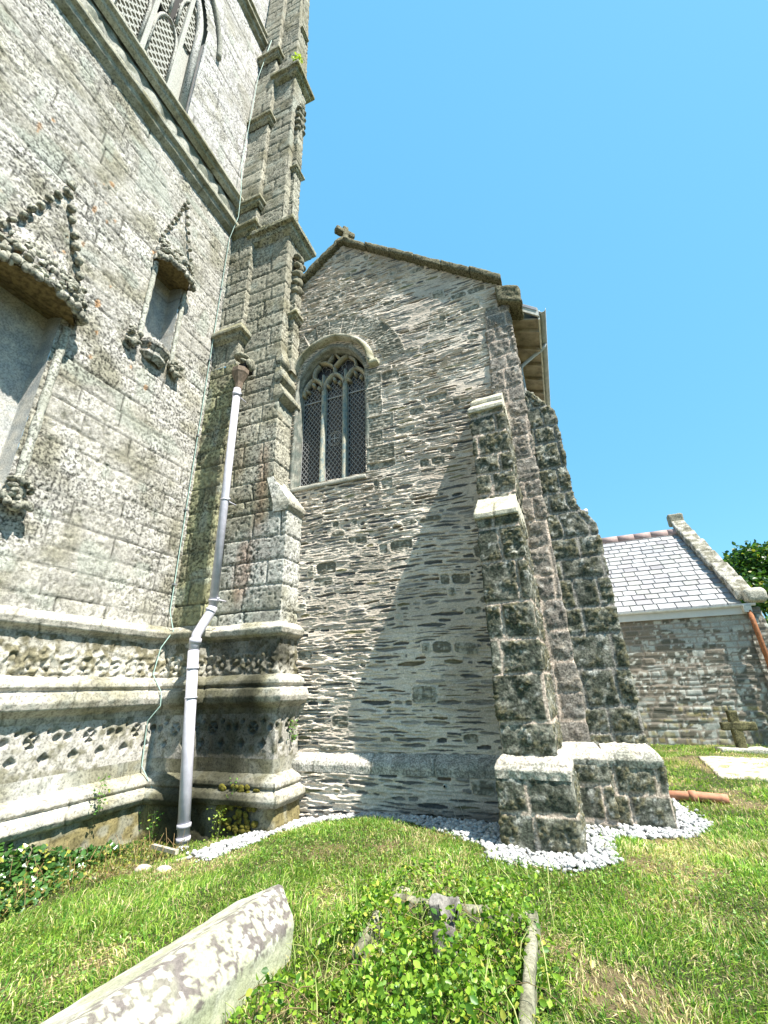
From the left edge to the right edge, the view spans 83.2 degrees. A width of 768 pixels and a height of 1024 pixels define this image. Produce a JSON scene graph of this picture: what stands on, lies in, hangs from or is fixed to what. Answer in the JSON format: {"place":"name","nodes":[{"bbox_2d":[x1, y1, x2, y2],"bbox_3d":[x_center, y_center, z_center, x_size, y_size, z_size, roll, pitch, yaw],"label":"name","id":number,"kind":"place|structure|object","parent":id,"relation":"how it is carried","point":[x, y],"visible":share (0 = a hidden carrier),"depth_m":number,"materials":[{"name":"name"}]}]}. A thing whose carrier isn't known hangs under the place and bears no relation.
{"place":"outdoors","nodes":[
{"label":"outdoors","id":0,"kind":"place"},
{"bbox_2d":[0,744,767,1023],"bbox_3d":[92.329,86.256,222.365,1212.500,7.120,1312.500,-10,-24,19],"label":"ground","id":1,"kind":"structure","parent":0,"point":[612,990],"depth_m":2.91,"materials":[{"name":"green plant"}]},
{"bbox_2d":[0,831,189,919],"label":"ivy patch","id":2,"kind":"object","parent":1,"relation":"on","point":[74,865],"visible":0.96,"depth_m":4.48,"materials":[{"name":"green plant"}]},
{"bbox_2d":[134,864,152,872],"bbox_3d":[-2.591,3.851,4.657,0.202,0.085,0.146,-10,-24,19],"label":"loose stone","id":3,"kind":"object","parent":1,"relation":"on","point":[139,867],"visible":0.53,"depth_m":4.64,"materials":[{"name":"stone"}]},
{"bbox_2d":[139,810,163,839],"bbox_3d":[-3.088,4.189,5.794,0.298,0.322,0.322,-19,-28,36],"label":"wall weed","id":4,"kind":"object","parent":1,"relation":"on","point":[150,826],"depth_m":5.77,"materials":[{"name":"green plant"}]},
{"bbox_2d":[0,0,315,878],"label":"church tower","id":5,"kind":"structure","parent":1,"relation":"on","point":[128,176],"depth_m":7.01,"materials":[{"name":"stone"}]},
{"bbox_2d":[90,773,110,814],"bbox_3d":[-3.557,3.527,5.422,0.214,0.423,0.199,8,-24,-23],"label":"wall weed","id":6,"kind":"object","parent":5,"relation":"attached to","point":[98,798],"depth_m":5.40,"materials":[{"name":"green plant"}]},
{"bbox_2d":[112,0,221,113],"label":"belfry window","id":7,"kind":"structure","parent":5,"relation":"in","point":[173,33],"depth_m":10.41,"materials":[{"name":"stone"}]},
{"bbox_2d":[141,40,271,787],"bbox_3d":[-3.683,-6.859,10.793,0.398,24.051,0.586,-10,-24,19],"label":"lightning conductor","id":8,"kind":"object","parent":5,"relation":"attached to","point":[186,509],"visible":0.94,"depth_m":8.19,"materials":[{"name":"green metal"}]},
{"bbox_2d":[176,365,248,850],"bbox_3d":[-2.781,0.780,7.082,0.391,7.924,0.662,1,-22,-6],"label":"downpipe","id":9,"kind":"object","parent":5,"relation":"attached to","point":[240,373],"visible":0.88,"depth_m":6.47,"materials":[{"name":"white plastic"}]},
{"bbox_2d":[216,783,259,834],"bbox_3d":[-1.942,3.951,5.708,0.701,0.624,0.047,-10,-24,19],"label":"moss clump","id":10,"kind":"object","parent":5,"relation":"attached to","point":[243,829],"visible":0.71,"depth_m":5.67,"materials":[{"name":"green plant"}]},
{"bbox_2d":[287,719,298,741],"bbox_3d":[-1.332,3.233,6.389,0.226,0.316,0.164,19,-30,-41],"label":"wall weed","id":11,"kind":"object","parent":5,"relation":"attached to","point":[294,736],"depth_m":6.38,"materials":[{"name":"green plant"}]},
{"bbox_2d":[291,52,302,63],"bbox_3d":[-2.752,-14.394,13.750,0.367,0.363,0.354,-10,-24,19],"label":"wall weed","id":12,"kind":"object","parent":5,"relation":"attached to","point":[299,57],"depth_m":13.70,"materials":[{"name":"green plant"}]},
{"bbox_2d":[156,865,171,871],"bbox_3d":[-2.289,3.730,4.501,0.167,0.075,0.129,-10,-24,19],"label":"loose stone","id":13,"kind":"object","parent":1,"relation":"on","point":[164,867],"visible":0.54,"depth_m":4.48,"materials":[{"name":"stone"}]},
{"bbox_2d":[151,844,178,854],"bbox_3d":[-2.638,4.051,5.197,0.514,0.050,0.045,-16,-26,31],"label":"loose stone","id":14,"kind":"object","parent":1,"relation":"on","point":[170,850],"visible":0.93,"depth_m":5.16,"materials":[{"name":"grey stone"}]},
{"bbox_2d":[41,884,293,1023],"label":"coped gravestone","id":15,"kind":"object","parent":1,"relation":"on","point":[204,972],"visible":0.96,"depth_m":2.06,"materials":[{"name":"white stone"}]},
{"bbox_2d":[203,808,226,841],"bbox_3d":[-2.185,4.055,5.613,0.301,0.354,0.288,-10,-24,19],"label":"wall weed","id":16,"kind":"object","parent":1,"relation":"on","point":[216,832],"depth_m":5.60,"materials":[{"name":"green plant"}]},
{"bbox_2d":[0,816,767,1023],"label":"clover","id":17,"kind":"object","parent":1,"relation":"on","point":[259,1011],"visible":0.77,"depth_m":3.38,"materials":[{"name":"green plant"}]},
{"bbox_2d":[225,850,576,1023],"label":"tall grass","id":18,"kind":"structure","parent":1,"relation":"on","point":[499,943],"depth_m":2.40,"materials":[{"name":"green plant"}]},
{"bbox_2d":[392,886,413,892],"bbox_3d":[0.143,2.942,3.332,0.150,0.083,0.160,9,-24,-24],"label":"loose stone","id":19,"kind":"object","parent":1,"relation":"on","point":[405,888],"visible":0.26,"depth_m":3.33,"materials":[{"name":"stone"}]},
{"bbox_2d":[222,853,595,1023],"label":"bramble patch","id":20,"kind":"object","parent":1,"relation":"on","point":[406,951],"visible":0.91,"depth_m":2.15,"materials":[{"name":"green plant"}]},
{"bbox_2d":[428,893,459,958],"bbox_3d":[0.342,2.293,2.405,0.178,0.238,0.167,2,-22,-8],"label":"broken flower vase","id":21,"kind":"object","parent":1,"relation":"on","point":[437,901],"visible":0.53,"depth_m":2.41,"materials":[{"name":"stone"}]},
{"bbox_2d":[351,893,540,1023],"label":"grave kerb","id":22,"kind":"structure","parent":1,"relation":"on","point":[528,1000],"depth_m":2.46,"materials":[{"name":"stone"}]},
{"bbox_2d":[186,798,713,874],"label":"gravel","id":23,"kind":"structure","parent":1,"relation":"on","point":[592,858],"depth_m":4.49,"materials":[{"name":"grey gravel"}]},
{"bbox_2d":[252,225,677,856],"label":"chapel","id":24,"kind":"structure","parent":1,"relation":"on","point":[458,619],"depth_m":6.48,"materials":[{"name":"stone"}]},
{"bbox_2d":[289,333,378,492],"bbox_3d":[-1.018,-2.103,8.755,2.113,3.576,0.541,-10,-24,19],"label":"window","id":25,"kind":"structure","parent":24,"relation":"in","point":[331,428],"depth_m":8.85,"materials":[{"name":"glass"}]},
{"bbox_2d":[591,743,767,874],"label":"grass","id":26,"kind":"structure","parent":1,"relation":"on","point":[725,817],"depth_m":5.41,"materials":[{"name":"green plant"}]},
{"bbox_2d":[602,513,767,746],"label":"slate roofed annex","id":27,"kind":"object","parent":1,"relation":"on","point":[694,631],"visible":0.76,"depth_m":11.07,"materials":[{"name":"stone"}]},
{"bbox_2d":[669,790,729,803],"bbox_3d":[3.957,3.712,5.651,0.907,0.136,0.141,-10,-24,19],"label":"clay drain pipe","id":28,"kind":"object","parent":1,"relation":"on","point":[696,795],"visible":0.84,"depth_m":5.57,"materials":[{"name":"orange ceramic"}]},
{"bbox_2d":[698,756,767,781],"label":"ledger slab","id":29,"kind":"structure","parent":1,"relation":"on","point":[744,769],"depth_m":7.49,"materials":[{"name":"stone"}]},
{"bbox_2d":[715,710,767,754],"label":"stone cross","id":30,"kind":"object","parent":1,"relation":"on","point":[735,726],"visible":0.87,"depth_m":9.21,"materials":[{"name":"grey stone"}]},
{"bbox_2d":[722,539,767,621],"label":"broadleaf tree","id":31,"kind":"object","parent":1,"relation":"on","point":[750,567],"visible":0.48,"depth_m":31.01,"materials":[{"name":"green plant"}]},
{"bbox_2d":[17,0,767,617],"label":"sky","id":32,"kind":"structure","parent":0,"point":[607,160],"materials":[{"name":"blue"}]}
]}

